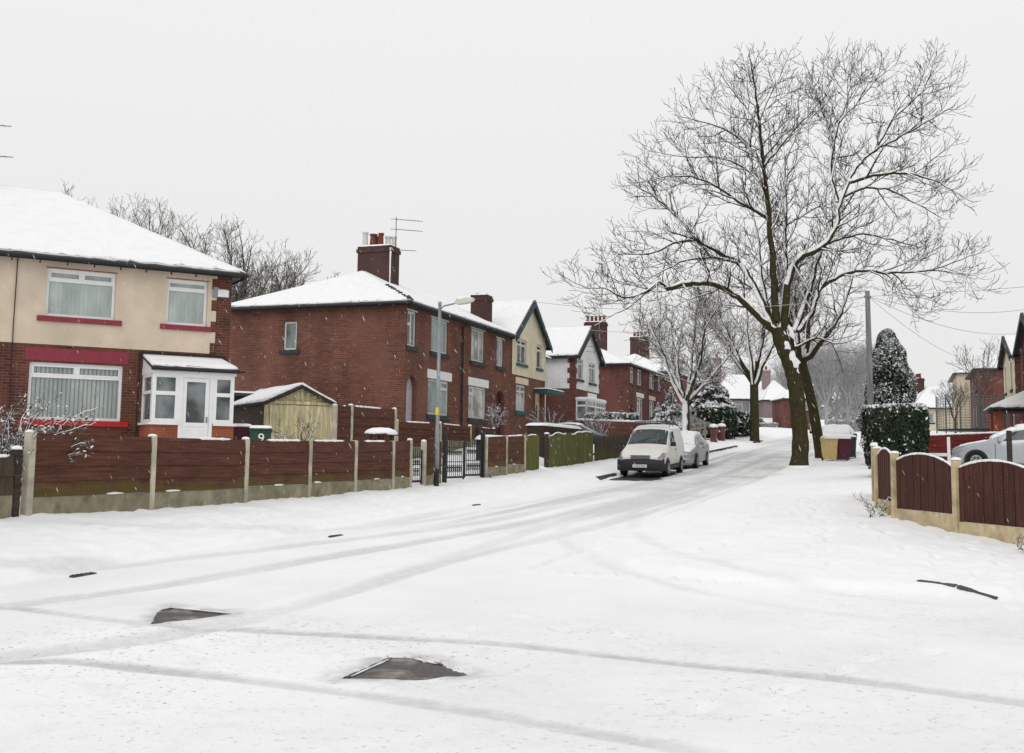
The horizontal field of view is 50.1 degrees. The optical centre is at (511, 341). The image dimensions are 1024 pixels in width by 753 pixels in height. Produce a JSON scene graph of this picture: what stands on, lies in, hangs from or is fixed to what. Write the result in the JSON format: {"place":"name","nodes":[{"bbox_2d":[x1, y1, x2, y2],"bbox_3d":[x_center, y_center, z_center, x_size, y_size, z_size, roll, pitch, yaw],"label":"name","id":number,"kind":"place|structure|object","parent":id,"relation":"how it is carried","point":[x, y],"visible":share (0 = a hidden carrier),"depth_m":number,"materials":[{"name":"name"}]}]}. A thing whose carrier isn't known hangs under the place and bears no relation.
{"place":"outdoors","nodes":[
{"label":"outdoors","id":0,"kind":"place"},
{"bbox_2d":[0,431,1023,752],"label":"road","id":1,"kind":"structure","parent":0,"point":[548,631],"depth_m":8.96,"materials":[{"name":"white snow"}]},
{"bbox_2d":[151,607,232,623],"bbox_3d":[-3.198,2.656,10.462,0.944,0.076,0.905,-2,-7,23],"label":"manhole cover","id":2,"kind":"object","parent":1,"relation":"on","point":[166,614],"visible":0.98,"depth_m":10.61,"materials":[{"name":"metal"}]},
{"bbox_2d":[342,657,465,679],"bbox_3d":[-0.661,2.470,8.116,0.901,0.076,0.974,-1,-6,16],"label":"manhole cover","id":3,"kind":"object","parent":1,"relation":"on","point":[414,668],"visible":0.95,"depth_m":8.11,"materials":[{"name":"metal"}]},
{"bbox_2d":[617,421,683,476],"bbox_3d":[5.325,4.059,41.687,2.080,2.014,4.207,-1,-4,19],"label":"white van","id":4,"kind":"object","parent":1,"relation":"on","point":[654,446],"visible":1,"depth_m":40.84,"materials":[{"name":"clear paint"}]},
{"bbox_2d":[681,431,708,467],"bbox_3d":[7.345,4.645,47.263,2.086,1.536,4.204,-1,-4,19],"label":"silver hatchback","id":5,"kind":"object","parent":1,"relation":"on","point":[695,453],"visible":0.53,"depth_m":46.47,"materials":[{"name":"paint"}]},
{"bbox_2d":[596,440,997,599],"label":"kerb","id":6,"kind":"structure","parent":1,"relation":"on","point":[959,587],"depth_m":12.35,"materials":[{"name":"concrete"}]},
{"bbox_2d":[0,430,1023,599],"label":"pavement","id":7,"kind":"structure","parent":0,"point":[820,545],"depth_m":16.94,"materials":[{"name":"white snow"}]},
{"bbox_2d":[434,295,474,485],"bbox_3d":[-1.549,1.458,29.265,1.072,5.400,0.230,-1,-6,19],"label":"street lamp","id":8,"kind":"object","parent":7,"relation":"on","point":[467,300],"visible":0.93,"depth_m":29.37,"materials":[{"name":"grey metal"}]},
{"bbox_2d":[624,263,760,430],"bbox_3d":[9.480,0.950,57.802,7.429,10.130,14.430,0,-6,12],"label":"street tree","id":9,"kind":"object","parent":7,"relation":"on","point":[687,397],"visible":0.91,"depth_m":57.78,"materials":[{"name":"grey plant"}]},
{"bbox_2d":[687,268,800,442],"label":"street tree","id":10,"kind":"object","parent":7,"relation":"on","point":[753,375],"visible":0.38,"depth_m":79.64,"materials":[{"name":"brown plant"}]},
{"bbox_2d":[540,31,1010,467],"bbox_3d":[10.161,-3.905,44.296,18.149,18.113,10.639,1,-6,0],"label":"street tree","id":11,"kind":"object","parent":7,"relation":"on","point":[790,361],"visible":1,"depth_m":44.41,"materials":[{"name":"brown plant"}]},
{"bbox_2d":[755,242,879,457],"bbox_3d":[13.944,0.430,51.851,5.468,10.666,7.948,1,-6,0],"label":"street tree","id":12,"kind":"object","parent":7,"relation":"on","point":[803,356],"visible":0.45,"depth_m":51.67,"materials":[{"name":"brown plant"}]},
{"bbox_2d":[820,435,837,459],"bbox_3d":[14.420,4.868,49.811,0.616,1.144,0.799,1,-6,-4],"label":"wheelie bin","id":13,"kind":"object","parent":7,"relation":"on","point":[829,446],"visible":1,"depth_m":49.48,"materials":[{"name":"beige plastic"}]},
{"bbox_2d":[822,424,856,435],"bbox_3d":[16.861,5.111,56.878,2.086,1.617,4.204,-1,-6,19],"label":"snowed in car","id":14,"kind":"object","parent":7,"relation":"on","point":[838,430],"visible":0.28,"depth_m":56.47,"materials":[{"name":"white paint"}]},
{"bbox_2d":[837,436,850,459],"bbox_3d":[15.060,4.878,49.862,0.625,1.144,0.796,0,-6,3],"label":"wheelie bin","id":15,"kind":"object","parent":7,"relation":"on","point":[843,447],"visible":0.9,"depth_m":49.52,"materials":[{"name":"red plastic"}]},
{"bbox_2d":[844,435,856,457],"bbox_3d":[16.064,5.010,52.010,0.623,1.102,0.796,-1,-6,20],"label":"wheelie bin","id":16,"kind":"object","parent":7,"relation":"on","point":[853,446],"visible":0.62,"depth_m":51.65,"materials":[{"name":"plastic"}]},
{"bbox_2d":[864,291,873,468],"bbox_3d":[13.105,1.557,40.090,0.262,6.851,0.265,1,-6,0],"label":"telegraph pole","id":17,"kind":"object","parent":7,"relation":"on","point":[869,363],"visible":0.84,"depth_m":40.14,"materials":[{"name":"grey wood"}]},
{"bbox_2d":[533,297,860,309],"bbox_3d":[6.998,-1.864,48.465,0.022,1.970,20.146,5,-8,-37],"label":"telephone wire","id":18,"kind":"object","parent":17,"relation":"attached to","point":[710,309],"visible":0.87,"depth_m":45.74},
{"bbox_2d":[0,2,1023,622],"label":"falling snow","id":19,"kind":"structure","parent":0,"point":[514,238],"depth_m":18.95,"materials":[{"name":"white snow"}]},
{"bbox_2d":[0,0,1023,397],"label":"sky","id":20,"kind":"structure","parent":0,"point":[97,140],"materials":[{"name":"white"}]},
{"bbox_2d":[9,427,1023,546],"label":"ground","id":21,"kind":"structure","parent":0,"point":[886,528],"depth_m":17.95,"materials":[{"name":"white snow"}]},
{"bbox_2d":[0,445,22,518],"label":"board fence","id":22,"kind":"object","parent":21,"relation":"on","point":[10,476],"visible":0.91,"depth_m":15.60,"materials":[{"name":"brown wood"}]},
{"bbox_2d":[0,394,104,496],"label":"shrub","id":23,"kind":"object","parent":21,"relation":"on","point":[5,444],"visible":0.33,"depth_m":16.55,"materials":[{"name":"brown plant"}]},
{"bbox_2d":[0,125,248,460],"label":"semi detached house","id":24,"kind":"structure","parent":21,"relation":"on","point":[128,306],"depth_m":29.02,"materials":[{"name":"beige paint"}]},
{"bbox_2d":[18,362,127,426],"bbox_3d":[-11.380,1.402,28.549,2.672,1.616,0.204,4,-7,-30],"label":"window","id":25,"kind":"structure","parent":24,"relation":"in","point":[105,381],"depth_m":28.62,"materials":[{"name":"white glass"}]},
{"bbox_2d":[37,268,121,325],"bbox_3d":[-11.346,-1.154,28.819,2.092,1.396,0.204,4,-7,-30],"label":"window","id":26,"kind":"structure","parent":24,"relation":"in","point":[73,295],"depth_m":28.85,"materials":[{"name":"white glass"}]},
{"bbox_2d":[160,279,211,331],"bbox_3d":[-8.967,-0.979,30.175,1.402,1.396,0.204,4,-7,-30],"label":"window","id":27,"kind":"structure","parent":24,"relation":"in","point":[177,316],"depth_m":30.22,"materials":[{"name":"white glass"}]},
{"bbox_2d":[86,193,191,237],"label":"background tree","id":28,"kind":"object","parent":21,"relation":"on","point":[149,218],"visible":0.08,"depth_m":70.57,"materials":[{"name":"brown plant"}]},
{"bbox_2d":[20,430,412,515],"bbox_3d":[-4.847,2.717,22.078,0.153,1.777,13.283,-1,-6,19],"label":"panel fence","id":29,"kind":"object","parent":21,"relation":"on","point":[114,473],"visible":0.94,"depth_m":19.54,"materials":[{"name":"wood"}]},
{"bbox_2d":[233,423,250,439],"bbox_3d":[-7.497,2.809,30.087,0.619,1.082,0.796,3,-6,-18],"label":"wheelie bin","id":30,"kind":"object","parent":21,"relation":"on","point":[240,431],"visible":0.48,"depth_m":29.79,"materials":[{"name":"purple plastic"}]},
{"bbox_2d":[165,212,320,302],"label":"background tree","id":31,"kind":"object","parent":21,"relation":"on","point":[243,266],"visible":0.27,"depth_m":66.04,"materials":[{"name":"brown plant"}]},
{"bbox_2d":[234,391,255,400],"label":"flat shed","id":32,"kind":"structure","parent":21,"relation":"on","point":[238,395],"depth_m":41.60,"materials":[{"name":"wood"}]},
{"bbox_2d":[249,425,272,439],"bbox_3d":[-6.822,2.828,29.685,0.620,1.081,0.796,2,-6,-12],"label":"wheelie bin","id":33,"kind":"object","parent":21,"relation":"on","point":[260,432],"visible":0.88,"depth_m":29.37,"materials":[{"name":"green plastic"}]},
{"bbox_2d":[201,244,339,301],"bbox_3d":[-14.278,0.344,63.898,8.961,12.333,8.874,1,-6,0],"label":"background tree","id":34,"kind":"object","parent":21,"relation":"on","point":[278,283],"visible":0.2,"depth_m":63.21,"materials":[{"name":"brown plant"}]},
{"bbox_2d":[233,382,338,440],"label":"wooden garage","id":35,"kind":"structure","parent":21,"relation":"on","point":[256,407],"depth_m":38.62,"materials":[{"name":"brown wood"}]},
{"bbox_2d":[269,405,329,440],"bbox_3d":[-7.457,3.232,38.430,2.190,1.930,0.024,4,-7,-30],"label":"door","id":36,"kind":"structure","parent":35,"relation":"in","point":[287,418],"depth_m":38.45,"materials":[{"name":"beige wood"}]},
{"bbox_2d":[271,410,319,440],"bbox_3d":[-5.978,2.693,29.807,1.555,1.694,1.670,4,-7,-27],"label":"shrub","id":37,"kind":"object","parent":21,"relation":"on","point":[309,436],"visible":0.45,"depth_m":30.12,"materials":[{"name":"brown plant"}]},
{"bbox_2d":[331,404,396,440],"bbox_3d":[-4.346,3.013,32.466,0.153,2.267,4.003,-1,-6,19],"label":"panel fence","id":38,"kind":"object","parent":21,"relation":"on","point":[350,422],"visible":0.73,"depth_m":32.03,"materials":[{"name":"wood"}]},
{"bbox_2d":[229,217,519,435],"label":"brick terrace","id":39,"kind":"structure","parent":21,"relation":"on","point":[365,352],"depth_m":44.02,"materials":[{"name":"brick"}]},
{"bbox_2d":[279,322,298,353],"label":"window","id":40,"kind":"structure","parent":39,"relation":"in","point":[290,328],"depth_m":43.88,"materials":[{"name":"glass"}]},
{"bbox_2d":[406,378,411,421],"bbox_3d":[-4.121,2.736,42.503,0.050,2.960,1.150,-1,-6,19],"label":"door","id":41,"kind":"structure","parent":39,"relation":"in","point":[409,387],"depth_m":42.74,"materials":[{"name":"plastic"}]},
{"bbox_2d":[406,311,418,351],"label":"window","id":42,"kind":"structure","parent":39,"relation":"in","point":[411,315],"depth_m":42.69,"materials":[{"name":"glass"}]},
{"bbox_2d":[426,379,450,420],"bbox_3d":[-3.042,2.426,44.945,0.204,1.636,2.392,-1,-6,19],"label":"window","id":43,"kind":"structure","parent":39,"relation":"in","point":[431,411],"depth_m":44.90,"materials":[{"name":"white glass"}]},
{"bbox_2d":[430,318,449,358],"bbox_3d":[-3.002,-0.104,45.219,0.202,1.546,1.952,-1,-6,19],"label":"window","id":44,"kind":"structure","parent":39,"relation":"in","point":[434,328],"depth_m":45.23,"materials":[{"name":"white glass"}]},
{"bbox_2d":[467,386,487,423],"bbox_3d":[-1.566,2.870,49.063,0.204,1.616,2.392,-1,-6,19],"label":"window","id":45,"kind":"structure","parent":39,"relation":"in","point":[476,403],"depth_m":49.18,"materials":[{"name":"white glass"}]},
{"bbox_2d":[470,329,486,366],"bbox_3d":[-1.548,0.310,49.298,0.202,1.616,1.852,-1,-6,19],"label":"window","id":46,"kind":"structure","parent":39,"relation":"in","point":[477,336],"depth_m":49.40,"materials":[{"name":"white glass"}]},
{"bbox_2d":[496,339,505,370],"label":"window","id":47,"kind":"structure","parent":39,"relation":"in","point":[499,342],"depth_m":52.11,"materials":[{"name":"white glass"}]},
{"bbox_2d":[363,427,398,440],"bbox_3d":[-3.305,3.005,27.479,0.827,1.670,0.840,-1,-6,19],"label":"bird table","id":48,"kind":"object","parent":21,"relation":"on","point":[380,431],"visible":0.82,"depth_m":27.27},
{"bbox_2d":[412,447,422,483],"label":"garden gate","id":49,"kind":"structure","parent":21,"relation":"on","point":[415,472],"depth_m":28.74,"materials":[{"name":"black metal"}]},
{"bbox_2d":[420,440,441,485],"bbox_3d":[-2.178,3.474,29.566,0.153,1.603,1.213,-1,-6,19],"label":"fence section","id":50,"kind":"object","parent":21,"relation":"on","point":[428,448],"visible":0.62,"depth_m":29.35,"materials":[{"name":"concrete"}]},
{"bbox_2d":[396,419,494,458],"bbox_3d":[-2.194,3.733,38.498,0.153,1.750,8.913,-1,-6,20],"label":"panel fence","id":51,"kind":"object","parent":21,"relation":"on","point":[416,432],"visible":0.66,"depth_m":36.94,"materials":[{"name":"wood"}]},
{"bbox_2d":[442,432,484,482],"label":"iron gates","id":52,"kind":"object","parent":21,"relation":"on","point":[446,468],"visible":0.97,"depth_m":31.80,"materials":[{"name":"black metal"}]},
{"bbox_2d":[486,401,508,427],"bbox_3d":[-0.589,2.993,43.206,0.938,1.224,1.148,1,-6,0],"label":"shrub","id":53,"kind":"object","parent":21,"relation":"on","point":[495,419],"visible":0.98,"depth_m":43.19,"materials":[{"name":"brown plant"}]},
{"bbox_2d":[485,434,525,477],"bbox_3d":[-0.217,3.845,35.082,0.153,1.770,3.736,-1,-6,19],"label":"panel fence","id":54,"kind":"object","parent":21,"relation":"on","point":[501,453],"visible":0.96,"depth_m":34.98,"materials":[{"name":"wood"}]},
{"bbox_2d":[449,299,563,434],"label":"gabled house","id":55,"kind":"structure","parent":21,"relation":"on","point":[531,345],"depth_m":55.88,"materials":[{"name":"beige paint"}]},
{"bbox_2d":[515,384,526,415],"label":"window","id":56,"kind":"structure","parent":55,"relation":"in","point":[519,388],"depth_m":54.70,"materials":[{"name":"white glass"}]},
{"bbox_2d":[516,339,527,367],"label":"window","id":57,"kind":"structure","parent":55,"relation":"in","point":[520,343],"depth_m":55.02,"materials":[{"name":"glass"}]},
{"bbox_2d":[526,434,538,470],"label":"board fence","id":58,"kind":"object","parent":21,"relation":"on","point":[532,452],"visible":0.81,"depth_m":37.64,"materials":[{"name":"green wood"}]},
{"bbox_2d":[544,432,548,467],"bbox_3d":[1.238,4.057,39.192,0.204,1.580,0.204,-1,-6,19],"label":"gate post","id":59,"kind":"object","parent":21,"relation":"on","point":[546,449],"visible":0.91,"depth_m":39.14,"materials":[{"name":"brown wood"}]},
{"bbox_2d":[528,406,572,424],"bbox_3d":[1.547,3.797,50.409,2.201,2.150,2.900,3,-7,-23],"label":"shrub","id":60,"kind":"object","parent":21,"relation":"on","point":[551,421],"visible":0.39,"depth_m":50.09,"materials":[{"name":"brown plant"}]},
{"bbox_2d":[526,423,580,457],"bbox_3d":[1.771,4.119,44.593,0.813,1.487,5.326,-1,-6,19],"label":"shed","id":61,"kind":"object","parent":21,"relation":"on","point":[540,429],"visible":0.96,"depth_m":42.35,"materials":[{"name":"wood"}]},
{"bbox_2d":[549,431,592,467],"bbox_3d":[2.268,4.286,42.215,0.174,1.769,6.080,-1,-6,19],"label":"board fence","id":62,"kind":"object","parent":21,"relation":"on","point":[575,447],"visible":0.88,"depth_m":41.96,"materials":[{"name":"green wood"}]},
{"bbox_2d":[545,326,606,423],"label":"gabled house","id":63,"kind":"structure","parent":21,"relation":"on","point":[581,392],"depth_m":64.51,"materials":[{"name":"white brick"}]},
{"bbox_2d":[575,397,606,422],"bbox_3d":[4.751,4.673,65.597,0.813,2.483,4.287,-1,-6,19],"label":"bay window","id":64,"kind":"structure","parent":63,"relation":"in","point":[582,403],"depth_m":63.88,"materials":[{"name":"white plastic"}]},
{"bbox_2d":[589,363,596,385],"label":"window","id":65,"kind":"structure","parent":63,"relation":"in","point":[591,366],"depth_m":67.56,"materials":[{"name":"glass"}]},
{"bbox_2d":[558,422,608,443],"bbox_3d":[3.484,4.864,55.220,4.204,1.527,2.086,-1,-6,19],"label":"dark blue car","id":66,"kind":"object","parent":21,"relation":"on","point":[586,428],"visible":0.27,"depth_m":54.68,"materials":[{"name":"paint"}]},
{"bbox_2d":[574,408,621,434],"bbox_3d":[4.687,4.498,59.271,2.743,1.951,2.188,1,-6,0],"label":"shrub","id":67,"kind":"object","parent":21,"relation":"on","point":[596,428],"visible":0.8,"depth_m":59.07,"materials":[{"name":"brown plant"}]},
{"bbox_2d":[593,432,631,460],"bbox_3d":[4.591,4.828,48.777,0.150,1.665,7.540,-1,-6,19],"label":"fence","id":68,"kind":"object","parent":21,"relation":"on","point":[608,447],"visible":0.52,"depth_m":47.55,"materials":[{"name":"brown wood"}]},
{"bbox_2d":[584,412,640,420],"bbox_3d":[5.686,5.061,62.300,3.537,2.127,1.156,-1,-6,19],"label":"hedge","id":69,"kind":"object","parent":21,"relation":"on","point":[628,416],"visible":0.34,"depth_m":61.93,"materials":[{"name":"green plant"}]},
{"bbox_2d":[576,418,659,435],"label":"wall","id":70,"kind":"structure","parent":21,"relation":"on","point":[626,427],"depth_m":60.60,"materials":[{"name":"brown brick"}]},
{"bbox_2d":[584,316,669,420],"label":"brick house","id":71,"kind":"structure","parent":21,"relation":"on","point":[625,386],"depth_m":78.08,"materials":[{"name":"brick"}]},
{"bbox_2d":[649,402,665,422],"bbox_3d":[8.652,4.920,65.131,1.815,2.598,2.049,1,-6,0],"label":"conifer","id":72,"kind":"object","parent":21,"relation":"on","point":[658,414],"visible":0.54,"depth_m":64.90,"materials":[{"name":"green plant"}]},
{"bbox_2d":[624,332,695,410],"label":"brick house","id":73,"kind":"structure","parent":21,"relation":"on","point":[634,349],"depth_m":95.70,"materials":[{"name":"brick"}]},
{"bbox_2d":[661,386,681,430],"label":"conifer","id":74,"kind":"object","parent":21,"relation":"on","point":[666,407],"visible":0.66,"depth_m":66.86,"materials":[{"name":"green plant"}]},
{"bbox_2d":[662,411,719,436],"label":"fence","id":75,"kind":"object","parent":21,"relation":"on","point":[694,419],"visible":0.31,"depth_m":74.11,"materials":[{"name":"wood"}]},
{"bbox_2d":[709,424,717,441],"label":"gate pier","id":76,"kind":"structure","parent":21,"relation":"on","point":[713,432],"depth_m":71.50,"materials":[{"name":"brown brick"}]},
{"bbox_2d":[680,358,748,435],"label":"conifer","id":77,"kind":"object","parent":21,"relation":"on","point":[709,396],"visible":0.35,"depth_m":83.00,"materials":[{"name":"green plant"}]},
{"bbox_2d":[695,404,737,438],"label":"hedge","id":78,"kind":"object","parent":21,"relation":"on","point":[726,415],"visible":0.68,"depth_m":77.78,"materials":[{"name":"green plant"}]},
{"bbox_2d":[712,354,770,412],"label":"house","id":79,"kind":"structure","parent":21,"relation":"on","point":[739,396],"depth_m":156.84,"materials":[{"name":"brick"}]},
{"bbox_2d":[734,401,749,412],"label":"window","id":80,"kind":"structure","parent":79,"relation":"in","point":[742,405],"depth_m":155.04,"materials":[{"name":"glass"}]},
{"bbox_2d":[737,410,749,436],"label":"hedge","id":81,"kind":"object","parent":21,"relation":"on","point":[743,429],"visible":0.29,"depth_m":84.22,"materials":[{"name":"green plant"}]},
{"bbox_2d":[759,367,785,422],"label":"house","id":82,"kind":"structure","parent":21,"relation":"on","point":[771,389],"depth_m":152.64,"materials":[{"name":"brick"}]},
{"bbox_2d":[769,390,810,429],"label":"house","id":83,"kind":"structure","parent":21,"relation":"on","point":[780,409],"depth_m":140.38,"materials":[{"name":"brown brick"}]},
{"bbox_2d":[766,351,830,394],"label":"woodland tree","id":84,"kind":"object","parent":21,"relation":"on","point":[780,373],"visible":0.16,"depth_m":189.67,"materials":[{"name":"plant"}]},
{"bbox_2d":[775,340,842,408],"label":"woodland tree","id":85,"kind":"object","parent":21,"relation":"on","point":[817,400],"visible":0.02,"depth_m":203.64,"materials":[{"name":"plant"}]},
{"bbox_2d":[801,329,854,418],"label":"woodland tree","id":86,"kind":"object","parent":21,"relation":"on","point":[831,378],"visible":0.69,"depth_m":184.40,"materials":[{"name":"grey plant"}]},
{"bbox_2d":[811,333,864,419],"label":"woodland tree","id":87,"kind":"object","parent":21,"relation":"on","point":[836,411],"visible":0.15,"depth_m":214.56,"materials":[{"name":"plant"}]},
{"bbox_2d":[818,398,863,421],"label":"hedge","id":88,"kind":"object","parent":21,"relation":"on","point":[852,414],"visible":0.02,"depth_m":235.10,"materials":[{"name":"grey plant"}]},
{"bbox_2d":[820,419,861,431],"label":"hedge","id":89,"kind":"object","parent":21,"relation":"on","point":[853,425],"visible":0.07,"depth_m":166.86,"materials":[{"name":"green plant"}]},
{"bbox_2d":[810,337,873,419],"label":"woodland tree","id":90,"kind":"object","parent":21,"relation":"on","point":[843,395],"visible":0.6,"depth_m":194.30,"materials":[{"name":"grey plant"}]},
{"bbox_2d":[819,346,866,417],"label":"woodland tree","id":91,"kind":"object","parent":21,"relation":"on","point":[857,407],"visible":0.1,"depth_m":219.82,"materials":[{"name":"plant"}]},
{"bbox_2d":[842,346,875,404],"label":"woodland tree","id":92,"kind":"object","parent":21,"relation":"on","point":[860,400],"visible":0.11,"depth_m":198.44,"materials":[{"name":"plant"}]},
{"bbox_2d":[852,492,890,516],"bbox_3d":[6.707,3.026,20.191,0.739,0.601,0.701,-3,-7,29],"label":"shrub","id":93,"kind":"object","parent":21,"relation":"on","point":[883,508],"visible":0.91,"depth_m":20.12,"materials":[{"name":"white plant"}]},
{"bbox_2d":[856,328,917,453],"bbox_3d":[15.483,2.388,45.026,2.777,5.897,2.755,1,-6,0],"label":"conifer","id":94,"kind":"object","parent":21,"relation":"on","point":[891,377],"visible":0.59,"depth_m":44.57,"materials":[{"name":"green plant"}]},
{"bbox_2d":[861,402,930,465],"bbox_3d":[11.877,3.206,33.941,1.776,2.632,2.372,0,-6,10],"label":"hedge","id":95,"kind":"object","parent":21,"relation":"on","point":[894,422],"visible":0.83,"depth_m":33.01,"materials":[{"name":"green plant"}]},
{"bbox_2d":[913,373,953,430],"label":"cream house","id":96,"kind":"structure","parent":21,"relation":"on","point":[925,395],"depth_m":113.03,"materials":[{"name":"stone"}]},
{"bbox_2d":[929,437,950,462],"bbox_3d":[13.253,3.668,34.149,0.790,1.350,0.100,-1,-6,20],"label":"white rail","id":97,"kind":"object","parent":21,"relation":"on","point":[947,454],"visible":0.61,"depth_m":34.04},
{"bbox_2d":[870,442,1023,544],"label":"curved fence","id":98,"kind":"object","parent":21,"relation":"on","point":[931,484],"visible":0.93,"depth_m":17.60,"materials":[{"name":"wood"}]},
{"bbox_2d":[930,378,976,432],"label":"garden tree","id":99,"kind":"object","parent":21,"relation":"on","point":[962,392],"visible":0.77,"depth_m":77.75,"materials":[{"name":"brown plant"}]},
{"bbox_2d":[928,432,996,464],"bbox_3d":[18.180,3.854,38.071,9.454,1.941,0.160,-1,-6,13],"label":"garden fence","id":100,"kind":"object","parent":21,"relation":"on","point":[938,443],"visible":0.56,"depth_m":38.68,"materials":[{"name":"brown wood"}]},
{"bbox_2d":[935,394,1005,433],"bbox_3d":[25.474,4.478,60.870,3.600,2.900,3.640,1,-6,0],"label":"fence","id":101,"kind":"object","parent":21,"relation":"on","point":[961,429],"visible":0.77,"depth_m":60.13,"materials":[{"name":"black paint"}]},
{"bbox_2d":[948,355,998,432],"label":"cream house","id":102,"kind":"structure","parent":21,"relation":"on","point":[958,377],"depth_m":89.94,"materials":[{"name":"stone"}]},
{"bbox_2d":[945,336,1002,428],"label":"sapling","id":103,"kind":"object","parent":21,"relation":"on","point":[984,375],"visible":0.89,"depth_m":66.47,"materials":[{"name":"brown plant"}]},
{"bbox_2d":[965,358,1003,428],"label":"brick house","id":104,"kind":"structure","parent":21,"relation":"on","point":[995,391],"depth_m":78.26,"materials":[{"name":"brick"}]},
{"bbox_2d":[950,424,1023,464],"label":"pale silver car","id":105,"kind":"object","parent":21,"relation":"on","point":[993,446],"visible":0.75,"depth_m":35.64,"materials":[{"name":"paint"}]},
{"bbox_2d":[983,311,1023,431],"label":"gabled house","id":106,"kind":"structure","parent":21,"relation":"on","point":[1013,404],"depth_m":51.33,"materials":[{"name":"brown brick"}]},
{"bbox_2d":[1006,429,1012,461],"bbox_3d":[14.015,3.255,30.828,0.151,1.570,0.151,3,-7,-22],"label":"gate post","id":107,"kind":"object","parent":21,"relation":"on","point":[1009,444],"visible":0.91,"depth_m":30.82,"materials":[{"name":"brown wood"}]},
{"bbox_2d":[997,335,1022,428],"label":"gabled house","id":108,"kind":"structure","parent":21,"relation":"on","point":[1008,366],"depth_m":60.44,"materials":[{"name":"beige paint"}]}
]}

